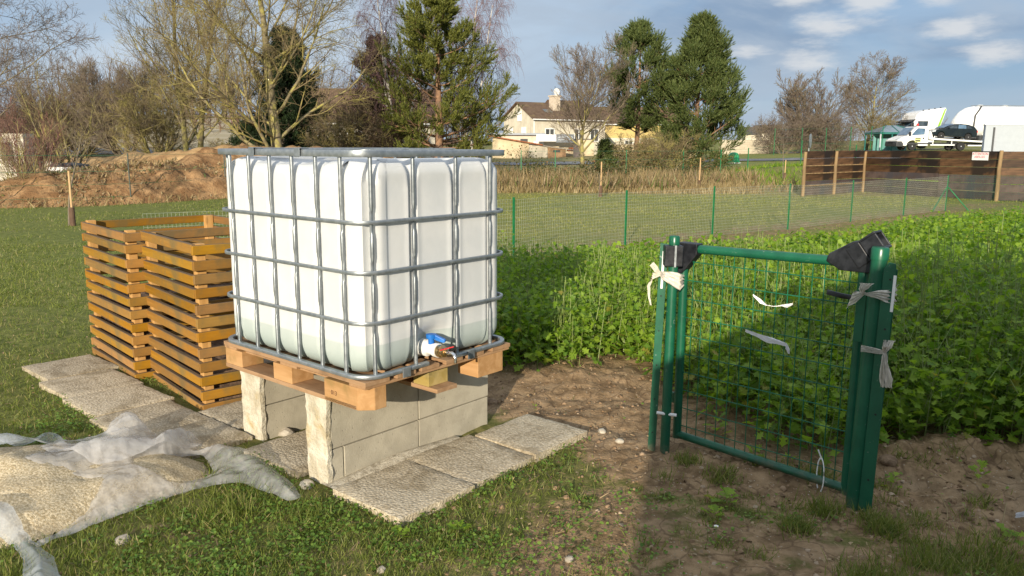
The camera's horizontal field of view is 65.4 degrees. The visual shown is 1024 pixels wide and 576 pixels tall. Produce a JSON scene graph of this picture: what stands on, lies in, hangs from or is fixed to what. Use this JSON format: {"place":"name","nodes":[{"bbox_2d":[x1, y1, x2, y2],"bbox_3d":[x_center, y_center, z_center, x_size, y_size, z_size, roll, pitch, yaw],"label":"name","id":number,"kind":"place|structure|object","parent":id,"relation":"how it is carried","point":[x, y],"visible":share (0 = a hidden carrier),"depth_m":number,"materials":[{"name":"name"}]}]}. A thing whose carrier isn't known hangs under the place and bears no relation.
{"place":"outdoors","nodes":[
{"label":"outdoors","id":0,"kind":"place"},
{"bbox_2d":[36,148,863,164],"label":"road","id":1,"kind":"structure","parent":0,"point":[578,162],"depth_m":61.05,"materials":[{"name":"asphalt"}]},
{"bbox_2d":[4,175,909,208],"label":"dry grass","id":2,"kind":"structure","parent":0,"point":[742,186],"depth_m":28.75,"materials":[{"name":"plant"}]},
{"bbox_2d":[0,114,1023,575],"bbox_3d":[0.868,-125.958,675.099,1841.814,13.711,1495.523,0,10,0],"label":"ground","id":3,"kind":"structure","parent":0,"point":[786,550],"depth_m":4.18,"materials":[{"name":"soil"}]},
{"bbox_2d":[0,133,34,179],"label":"block building","id":4,"kind":"structure","parent":3,"relation":"on","point":[24,136],"depth_m":28.39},
{"bbox_2d":[0,501,55,575],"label":"plastic sheet","id":5,"kind":"object","parent":3,"relation":"on","point":[42,566],"visible":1,"depth_m":3.31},
{"bbox_2d":[0,114,68,182],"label":"bush","id":6,"kind":"object","parent":3,"relation":"on","point":[25,168],"visible":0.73,"depth_m":22.10,"materials":[{"name":"brown plant"}]},
{"bbox_2d":[0,97,74,180],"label":"bush","id":7,"kind":"object","parent":3,"relation":"on","point":[13,137],"visible":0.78,"depth_m":25.45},
{"bbox_2d":[10,51,68,164],"bbox_3d":[-17.201,-6.063,29.214,1.759,5.240,1.604,-8,13,-37],"label":"sapling tree","id":8,"kind":"object","parent":3,"relation":"on","point":[29,115],"visible":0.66,"depth_m":29.01,"materials":[{"name":"brown plant"}]},
{"bbox_2d":[0,75,93,158],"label":"bush","id":9,"kind":"object","parent":3,"relation":"on","point":[15,113],"visible":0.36,"depth_m":49.56,"materials":[{"name":"brown plant"}]},
{"bbox_2d":[0,0,103,134],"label":"bare tree","id":10,"kind":"object","parent":3,"relation":"on","point":[8,62],"visible":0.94,"depth_m":30.08,"materials":[{"name":"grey plant"}]},
{"bbox_2d":[2,52,115,163],"bbox_3d":[-18.092,-6.744,32.362,3.357,5.436,3.899,4,11,21],"label":"sapling tree","id":11,"kind":"object","parent":3,"relation":"on","point":[77,136],"visible":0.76,"depth_m":32.25,"materials":[{"name":"brown plant"}]},
{"bbox_2d":[0,77,138,156],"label":"bush","id":12,"kind":"object","parent":3,"relation":"on","point":[80,153],"visible":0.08,"depth_m":54.48,"materials":[{"name":"brown plant"}]},
{"bbox_2d":[49,162,89,171],"bbox_3d":[-15.887,-3.886,28.369,1.055,1.120,1.450,1,10,3],"label":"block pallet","id":13,"kind":"object","parent":3,"relation":"on","point":[69,164],"visible":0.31,"depth_m":28.18,"materials":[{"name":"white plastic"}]},
{"bbox_2d":[22,354,118,380],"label":"paving slab","id":14,"kind":"structure","parent":3,"relation":"on","point":[67,367],"depth_m":5.85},
{"bbox_2d":[67,171,75,225],"bbox_3d":[-8.992,-1.726,16.267,0.110,1.320,0.110,0,10,0],"label":"tree stake","id":15,"kind":"object","parent":3,"relation":"on","point":[72,218],"visible":0.91,"depth_m":16.25,"materials":[{"name":"wood"}]},
{"bbox_2d":[61,119,105,225],"bbox_3d":[-8.841,-2.266,16.386,0.857,2.346,0.698,0,10,0],"label":"sapling tree","id":16,"kind":"object","parent":3,"relation":"on","point":[77,158],"visible":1,"depth_m":16.32,"materials":[{"name":"brown plant"}]},
{"bbox_2d":[39,369,142,398],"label":"paving slab","id":17,"kind":"structure","parent":3,"relation":"on","point":[89,383],"depth_m":5.48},
{"bbox_2d":[0,443,210,548],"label":"sand heap","id":18,"kind":"object","parent":3,"relation":"on","point":[46,490],"visible":0.81,"depth_m":3.72,"materials":[{"name":"sand"}]},
{"bbox_2d":[0,434,59,445],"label":"plastic sheet","id":19,"kind":"object","parent":18,"relation":"on","point":[14,441],"visible":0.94,"depth_m":4.28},
{"bbox_2d":[25,412,298,541],"bbox_3d":[-1.817,0.867,3.888,1.492,0.172,1.121,10,14,42],"label":"plastic sheet","id":20,"kind":"object","parent":18,"relation":"on","point":[163,450],"visible":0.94,"depth_m":3.85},
{"bbox_2d":[49,428,191,461],"bbox_3d":[-2.032,0.795,4.099,0.741,0.158,0.479,0,10,0],"label":"plastic sheet","id":21,"kind":"object","parent":20,"relation":"on","point":[113,457],"visible":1,"depth_m":3.99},
{"bbox_2d":[45,46,176,154],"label":"bush","id":22,"kind":"object","parent":3,"relation":"on","point":[95,88],"visible":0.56,"depth_m":45.45,"materials":[{"name":"brown plant"}]},
{"bbox_2d":[0,153,225,199],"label":"wire fence","id":23,"kind":"object","parent":3,"relation":"on","point":[224,167],"visible":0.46,"depth_m":21.82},
{"bbox_2d":[62,383,173,417],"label":"paving slab","id":24,"kind":"structure","parent":3,"relation":"on","point":[106,402],"depth_m":5.11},
{"bbox_2d":[33,100,241,132],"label":"hedgerow","id":25,"kind":"object","parent":3,"relation":"on","point":[209,118],"visible":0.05,"depth_m":96.40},
{"bbox_2d":[83,69,208,154],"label":"bush","id":26,"kind":"object","parent":3,"relation":"on","point":[162,130],"visible":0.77,"depth_m":42.95,"materials":[{"name":"brown plant"}]},
{"bbox_2d":[90,400,208,444],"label":"paving slab","id":27,"kind":"structure","parent":3,"relation":"on","point":[161,416],"depth_m":4.76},
{"bbox_2d":[81,214,234,379],"bbox_3d":[-2.631,0.025,6.279,1.051,1.107,1.053,-9,14,-42],"label":"compost bin","id":28,"kind":"object","parent":3,"relation":"on","point":[128,266],"visible":0.5,"depth_m":5.86,"materials":[{"name":"wood"}]},
{"bbox_2d":[100,283,230,371],"bbox_3d":[-2.631,0.255,6.320,0.940,0.621,0.940,-9,14,-42],"label":"compost","id":29,"kind":"object","parent":28,"relation":"in","point":[144,319],"visible":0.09,"depth_m":5.96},
{"bbox_2d":[90,0,244,150],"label":"bare tree","id":30,"kind":"object","parent":3,"relation":"on","point":[186,141],"visible":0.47,"depth_m":38.55,"materials":[{"name":"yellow plant"}]},
{"bbox_2d":[36,145,299,170],"bbox_3d":[-14.536,-5.343,34.530,14.880,1.732,7.840,0,10,0],"label":"soil heap","id":31,"kind":"object","parent":3,"relation":"on","point":[137,156],"visible":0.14,"depth_m":34.16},
{"bbox_2d":[140,231,241,410],"bbox_3d":[-1.900,0.152,5.620,1.010,1.102,1.031,-9,13,-41],"label":"compost bin","id":32,"kind":"object","parent":3,"relation":"on","point":[205,366],"visible":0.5,"depth_m":5.07,"materials":[{"name":"wood"}]},
{"bbox_2d":[162,338,241,401],"bbox_3d":[-1.894,0.523,5.678,0.900,0.325,0.900,-9,13,-41],"label":"compost","id":33,"kind":"object","parent":32,"relation":"in","point":[219,343],"visible":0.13,"depth_m":5.28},
{"bbox_2d":[131,418,252,458],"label":"paving slab","id":34,"kind":"structure","parent":3,"relation":"on","point":[203,435],"depth_m":4.45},
{"bbox_2d":[0,143,393,207],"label":"soil heap","id":35,"kind":"object","parent":3,"relation":"on","point":[209,183],"visible":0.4,"depth_m":22.96,"materials":[{"name":"soil"}]},
{"bbox_2d":[123,0,277,146],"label":"bare tree","id":36,"kind":"object","parent":3,"relation":"on","point":[201,137],"visible":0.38,"depth_m":38.67,"materials":[{"name":"yellow plant"}]},
{"bbox_2d":[198,400,243,430],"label":"paving slab","id":37,"kind":"structure","parent":3,"relation":"on","point":[230,414],"depth_m":4.88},
{"bbox_2d":[225,117,270,145],"bbox_3d":[-12.854,-6.822,39.340,3.663,3.425,3.128,10,14,42],"label":"evergreen bush","id":38,"kind":"object","parent":3,"relation":"on","point":[251,130],"visible":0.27,"depth_m":38.90,"materials":[{"name":"green plant"}]},
{"bbox_2d":[114,0,393,150],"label":"bare tree","id":39,"kind":"object","parent":3,"relation":"on","point":[273,112],"visible":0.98,"depth_m":33.58,"materials":[{"name":"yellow plant"}]},
{"bbox_2d":[1,45,518,145],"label":"woodland","id":40,"kind":"object","parent":3,"relation":"on","point":[447,127],"visible":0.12,"depth_m":177.75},
{"bbox_2d":[0,197,532,307],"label":"grass","id":41,"kind":"structure","parent":3,"relation":"on","point":[19,267],"depth_m":11.71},
{"bbox_2d":[244,430,308,478],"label":"paving slab","id":42,"kind":"structure","parent":3,"relation":"on","point":[289,453],"depth_m":4.26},
{"bbox_2d":[240,358,325,440],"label":"block wall","id":43,"kind":"structure","parent":3,"relation":"on","point":[271,409],"depth_m":4.55,"materials":[{"name":"concrete"}]},
{"bbox_2d":[218,147,509,410],"bbox_3d":[-0.735,-0.140,4.214,1.382,1.186,1.035,9,13,40],"label":"water tank","id":44,"kind":"object","parent":43,"relation":"on","point":[362,278],"visible":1,"depth_m":3.83,"materials":[{"name":"white plastic"}]},
{"bbox_2d":[241,23,346,147],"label":"evergreen tree","id":45,"kind":"object","parent":3,"relation":"on","point":[287,116],"visible":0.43,"depth_m":43.01,"materials":[{"name":"green plant"}]},
{"bbox_2d":[294,91,396,147],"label":"bush","id":46,"kind":"object","parent":3,"relation":"on","point":[349,136],"visible":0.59,"depth_m":41.82,"materials":[{"name":"brown plant"}]},
{"bbox_2d":[300,102,414,157],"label":"bush","id":47,"kind":"object","parent":3,"relation":"on","point":[376,143],"visible":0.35,"depth_m":42.80,"materials":[{"name":"brown plant"}]},
{"bbox_2d":[307,88,435,157],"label":"house","id":48,"kind":"structure","parent":3,"relation":"on","point":[431,140],"depth_m":66.50,"materials":[{"name":"brown tile"}]},
{"bbox_2d":[333,33,425,157],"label":"evergreen tree","id":49,"kind":"object","parent":3,"relation":"on","point":[364,85],"visible":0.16,"depth_m":46.58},
{"bbox_2d":[305,364,487,488],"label":"block wall","id":50,"kind":"structure","parent":3,"relation":"on","point":[345,445],"depth_m":4.18,"materials":[{"name":"concrete"}]},
{"bbox_2d":[323,0,471,157],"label":"birch tree","id":51,"kind":"object","parent":3,"relation":"on","point":[382,31],"visible":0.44,"depth_m":44.89,"materials":[{"name":"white plant"}]},
{"bbox_2d":[0,147,801,206],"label":"dead weeds","id":52,"kind":"object","parent":3,"relation":"on","point":[651,178],"visible":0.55,"depth_m":29.73,"materials":[{"name":"plant"}]},
{"bbox_2d":[333,460,474,526],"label":"paving slab","id":53,"kind":"structure","parent":3,"relation":"on","point":[403,492],"depth_m":3.78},
{"bbox_2d":[359,0,522,157],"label":"pine tree","id":54,"kind":"object","parent":3,"relation":"on","point":[418,24],"visible":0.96,"depth_m":40.70,"materials":[{"name":"green plant"}]},
{"bbox_2d":[447,520,470,533],"bbox_3d":[-0.222,1.036,3.458,0.102,0.048,0.113,10,14,43],"label":"weed plant","id":55,"kind":"object","parent":3,"relation":"on","point":[450,524],"visible":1,"depth_m":3.47,"materials":[{"name":"green plant"}]},
{"bbox_2d":[414,0,524,157],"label":"birch tree","id":56,"kind":"object","parent":3,"relation":"on","point":[481,76],"visible":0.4,"depth_m":47.98,"materials":[{"name":"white plant"}]},
{"bbox_2d":[407,434,533,488],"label":"paving slab","id":57,"kind":"structure","parent":3,"relation":"on","point":[473,460],"depth_m":4.17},
{"bbox_2d":[0,350,1017,575],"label":"clover","id":58,"kind":"object","parent":3,"relation":"on","point":[190,543],"visible":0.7,"depth_m":3.42,"materials":[{"name":"green plant"}]},
{"bbox_2d":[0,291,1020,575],"bbox_3d":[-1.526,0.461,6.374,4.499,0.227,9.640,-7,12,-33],"label":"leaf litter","id":59,"kind":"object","parent":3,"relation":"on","point":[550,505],"visible":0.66,"depth_m":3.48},
{"bbox_2d":[493,133,544,145],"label":"flat extension","id":60,"kind":"object","parent":3,"relation":"on","point":[528,137],"visible":0.31,"depth_m":86.80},
{"bbox_2d":[475,414,586,462],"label":"paving slab","id":61,"kind":"structure","parent":3,"relation":"on","point":[536,437],"depth_m":4.50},
{"bbox_2d":[492,142,569,172],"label":"bramble bush","id":62,"kind":"object","parent":3,"relation":"on","point":[533,165],"visible":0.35,"depth_m":40.44,"materials":[{"name":"brown plant"}]},
{"bbox_2d":[493,136,572,157],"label":"garage","id":63,"kind":"structure","parent":3,"relation":"on","point":[541,150],"depth_m":82.65,"materials":[{"name":"paint"}]},
{"bbox_2d":[529,145,547,157],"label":"garage door","id":64,"kind":"structure","parent":63,"relation":"in","point":[541,151],"depth_m":82.68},
{"bbox_2d":[534,134,555,145],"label":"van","id":65,"kind":"object","parent":63,"relation":"attached to","point":[542,137],"visible":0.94,"depth_m":85.42,"materials":[{"name":"white paint"}]},
{"bbox_2d":[500,88,608,154],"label":"house","id":66,"kind":"structure","parent":3,"relation":"on","point":[532,117],"depth_m":94.61,"materials":[{"name":"paint"}]},
{"bbox_2d":[144,175,967,258],"bbox_3d":[4.036,-1.331,14.904,20.271,1.150,0.667,-8,13,-38],"label":"fence","id":67,"kind":"object","parent":3,"relation":"on","point":[626,218],"visible":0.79,"depth_m":14.75,"materials":[{"name":"green metal"}]},
{"bbox_2d":[507,154,604,177],"bbox_3d":[2.089,-5.181,34.857,5.006,1.322,2.453,0,10,0],"label":"bramble bush","id":68,"kind":"object","parent":3,"relation":"on","point":[582,167],"visible":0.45,"depth_m":34.50,"materials":[{"name":"brown plant"}]},
{"bbox_2d":[544,139,593,155],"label":"garden wall","id":69,"kind":"structure","parent":3,"relation":"on","point":[588,152],"depth_m":87.66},
{"bbox_2d":[545,31,654,170],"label":"bare tree","id":70,"kind":"object","parent":3,"relation":"on","point":[585,107],"visible":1,"depth_m":41.37,"materials":[{"name":"brown plant"}]},
{"bbox_2d":[567,152,637,178],"bbox_3d":[4.224,-5.372,35.567,3.891,1.420,2.348,0,10,0],"label":"bramble bush","id":71,"kind":"object","parent":3,"relation":"on","point":[609,167],"visible":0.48,"depth_m":35.50,"materials":[{"name":"brown plant"}]},
{"bbox_2d":[592,138,619,170],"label":"evergreen bush","id":72,"kind":"object","parent":3,"relation":"on","point":[605,146],"visible":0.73,"depth_m":45.10,"materials":[{"name":"green plant"}]},
{"bbox_2d":[595,107,673,143],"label":"house","id":73,"kind":"structure","parent":3,"relation":"on","point":[631,133],"depth_m":110.00,"materials":[{"name":"paint"}]},
{"bbox_2d":[612,132,666,170],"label":"bush","id":74,"kind":"object","parent":3,"relation":"on","point":[624,145],"visible":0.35,"depth_m":45.88,"materials":[{"name":"brown plant"}]},
{"bbox_2d":[598,16,690,167],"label":"pine tree","id":75,"kind":"object","parent":3,"relation":"on","point":[638,31],"visible":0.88,"depth_m":46.34,"materials":[{"name":"green plant"}]},
{"bbox_2d":[648,243,667,451],"bbox_3d":[0.790,0.351,4.318,0.042,1.190,0.032,5,10,19],"label":"fixing bar","id":76,"kind":"object","parent":3,"relation":"on","point":[656,361],"visible":0.84,"depth_m":4.31,"materials":[{"name":"green metal"}]},
{"bbox_2d":[612,142,709,174],"bbox_3d":[6.733,-5.966,37.631,5.167,1.852,2.855,0,10,0],"label":"bramble bush","id":77,"kind":"object","parent":3,"relation":"on","point":[671,154],"visible":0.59,"depth_m":37.41,"materials":[{"name":"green plant"}]},
{"bbox_2d":[621,127,703,172],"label":"bush","id":78,"kind":"object","parent":3,"relation":"on","point":[656,150],"visible":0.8,"depth_m":43.90,"materials":[{"name":"yellow plant"}]},
{"bbox_2d":[656,235,683,453],"bbox_3d":[0.839,0.390,4.277,0.108,1.345,0.077,1,9,0],"label":"gate post","id":79,"kind":"object","parent":3,"relation":"on","point":[673,250],"visible":0.96,"depth_m":4.24,"materials":[{"name":"green metal"}]},
{"bbox_2d":[647,262,683,304],"bbox_3d":[0.804,-0.021,4.171,0.192,0.232,0.058,2,10,12],"label":"plastic strip","id":80,"kind":"object","parent":79,"relation":"attached to","point":[675,280],"visible":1,"depth_m":4.15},
{"bbox_2d":[521,140,856,174],"bbox_3d":[10.106,-6.457,40.802,19.380,2.211,2.518,-2,10,-15],"label":"wire fence","id":81,"kind":"object","parent":3,"relation":"on","point":[626,159],"visible":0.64,"depth_m":39.82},
{"bbox_2d":[642,9,753,168],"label":"pine tree","id":82,"kind":"object","parent":3,"relation":"on","point":[702,60],"visible":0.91,"depth_m":44.49,"materials":[{"name":"green plant"}]},
{"bbox_2d":[675,143,746,175],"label":"bramble bush","id":83,"kind":"object","parent":3,"relation":"on","point":[710,164],"visible":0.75,"depth_m":40.52,"materials":[{"name":"brown plant"}]},
{"bbox_2d":[704,485,738,502],"bbox_3d":[0.986,0.964,3.751,0.163,0.087,0.164,0,10,0],"label":"weed plant","id":84,"kind":"object","parent":3,"relation":"on","point":[727,492],"visible":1,"depth_m":3.76,"materials":[{"name":"green plant"}]},
{"bbox_2d":[441,356,1023,575],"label":"soil crumbs","id":85,"kind":"object","parent":3,"relation":"on","point":[837,538],"visible":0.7,"depth_m":3.90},
{"bbox_2d":[719,140,768,153],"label":"block wall","id":86,"kind":"structure","parent":3,"relation":"on","point":[744,147],"depth_m":77.88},
{"bbox_2d":[494,203,1023,464],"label":"mustard crop","id":87,"kind":"object","parent":3,"relation":"on","point":[958,312],"visible":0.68,"depth_m":5.62,"materials":[{"name":"green plant"}]},
{"bbox_2d":[497,191,1023,254],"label":"grass","id":88,"kind":"structure","parent":3,"relation":"on","point":[607,205],"depth_m":21.58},
{"bbox_2d":[746,107,819,153],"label":"bush","id":89,"kind":"object","parent":3,"relation":"on","point":[768,132],"visible":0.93,"depth_m":75.51,"materials":[{"name":"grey plant"}]},
{"bbox_2d":[772,67,862,151],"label":"bare tree","id":90,"kind":"object","parent":3,"relation":"on","point":[799,96],"visible":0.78,"depth_m":76.44,"materials":[{"name":"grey plant"}]},
{"bbox_2d":[682,118,965,146],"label":"hedgerow","id":91,"kind":"object","parent":3,"relation":"on","point":[823,136],"visible":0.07,"depth_m":148.20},
{"bbox_2d":[788,102,862,151],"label":"bush","id":92,"kind":"object","parent":3,"relation":"on","point":[831,139],"visible":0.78,"depth_m":74.57,"materials":[{"name":"brown plant"}]},
{"bbox_2d":[845,246,897,511],"bbox_3d":[1.597,0.477,3.595,0.160,1.334,0.074,9,13,35],"label":"gate post","id":93,"kind":"object","parent":3,"relation":"on","point":[877,315],"visible":0.93,"depth_m":3.56,"materials":[{"name":"green metal"}]},
{"bbox_2d":[672,230,891,495],"bbox_3d":[1.265,0.315,4.009,1.102,1.286,0.118,10,14,44],"label":"gate leaf","id":94,"kind":"object","parent":93,"relation":"attached to","point":[853,256],"visible":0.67,"depth_m":3.96,"materials":[{"name":"green metal"}]},
{"bbox_2d":[745,330,789,353],"bbox_3d":[1.277,0.268,3.991,0.242,0.084,0.013,10,14,43],"label":"plastic scrap","id":95,"kind":"object","parent":94,"relation":"attached to","point":[767,339],"visible":1,"depth_m":3.98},
{"bbox_2d":[847,283,897,306],"bbox_3d":[1.571,0.037,3.477,0.208,0.121,0.042,2,10,10],"label":"plastic strip","id":96,"kind":"object","parent":93,"relation":"attached to","point":[882,295],"visible":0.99,"depth_m":3.47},
{"bbox_2d":[861,340,894,387],"bbox_3d":[1.606,0.330,3.509,0.140,0.216,0.025,4,11,20],"label":"plastic strip","id":97,"kind":"object","parent":93,"relation":"attached to","point":[885,376],"visible":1,"depth_m":3.50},
{"bbox_2d":[835,50,919,149],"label":"bare tree","id":98,"kind":"object","parent":3,"relation":"on","point":[868,95],"visible":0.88,"depth_m":81.02,"materials":[{"name":"brown plant"}]},
{"bbox_2d":[878,454,897,466],"bbox_3d":[1.928,0.885,4.091,0.091,0.063,0.083,9,13,40],"label":"stone","id":99,"kind":"object","parent":3,"relation":"on","point":[888,460],"visible":1,"depth_m":4.07,"materials":[{"name":"stone"}]},
{"bbox_2d":[852,106,925,149],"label":"bush","id":100,"kind":"object","parent":3,"relation":"on","point":[876,125],"visible":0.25,"depth_m":79.99,"materials":[{"name":"brown plant"}]},
{"bbox_2d":[864,125,915,150],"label":"glass shelter","id":101,"kind":"object","parent":3,"relation":"on","point":[889,131],"visible":0.44,"depth_m":76.10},
{"bbox_2d":[801,150,1023,200],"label":"board fence","id":102,"kind":"object","parent":3,"relation":"on","point":[823,169],"visible":0.91,"depth_m":27.45,"materials":[{"name":"wood"}]},
{"bbox_2d":[972,152,988,159],"bbox_3d":[14.863,-4.184,25.317,0.012,0.250,0.580,-4,11,-20],"label":"warning sign","id":103,"kind":"object","parent":102,"relation":"attached to","point":[980,155],"visible":1,"depth_m":25.31,"materials":[{"name":"white paint"}]},
{"bbox_2d":[885,123,981,150],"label":"tow truck","id":104,"kind":"object","parent":3,"relation":"on","point":[911,137],"visible":0.98,"depth_m":70.02,"materials":[{"name":"white paint"}]},
{"bbox_2d":[929,124,977,139],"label":"car","id":105,"kind":"object","parent":104,"relation":"on","point":[960,131],"visible":0.79,"depth_m":70.09,"materials":[{"name":"paint"}]},
{"bbox_2d":[968,459,990,487],"bbox_3d":[2.297,0.900,3.912,0.092,0.131,0.106,0,10,0],"label":"weed plant","id":106,"kind":"object","parent":3,"relation":"on","point":[983,463],"visible":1,"depth_m":3.91,"materials":[{"name":"green plant"}]},
{"bbox_2d":[947,175,1023,209],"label":"fence","id":107,"kind":"object","parent":3,"relation":"on","point":[985,189],"visible":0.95,"depth_m":21.15,"materials":[{"name":"green metal"}]},
{"bbox_2d":[981,123,1023,151],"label":"site cabin","id":108,"kind":"object","parent":3,"relation":"on","point":[1004,137],"visible":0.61,"depth_m":58.39,"materials":[{"name":"white paint"}]},
{"bbox_2d":[995,522,1023,546],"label":"weed plant","id":109,"kind":"object","parent":3,"relation":"on","point":[1001,526],"visible":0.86,"depth_m":3.43,"materials":[{"name":"green plant"}]},
{"bbox_2d":[0,244,1023,575],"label":"grass","id":110,"kind":"structure","parent":0,"point":[938,560],"depth_m":3.46,"materials":[{"name":"plant"}]},
{"bbox_2d":[0,0,1023,140],"label":"sky","id":111,"kind":"structure","parent":0,"point":[961,54],"materials":[{"name":"blue"}]},
{"bbox_2d":[688,162,1022,186],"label":"grass","id":112,"kind":"structure","parent":0,"point":[772,166],"depth_m":38.67,"materials":[{"name":"green plant"}]},
{"bbox_2d":[775,148,980,153],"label":"yard","id":113,"kind":"structure","parent":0,"point":[916,149],"depth_m":79.30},
{"bbox_2d":[897,105,1023,148],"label":"lorry","id":114,"kind":"object","parent":113,"relation":"on","point":[977,117],"visible":0.41,"depth_m":77.87,"materials":[{"name":"white paint"}]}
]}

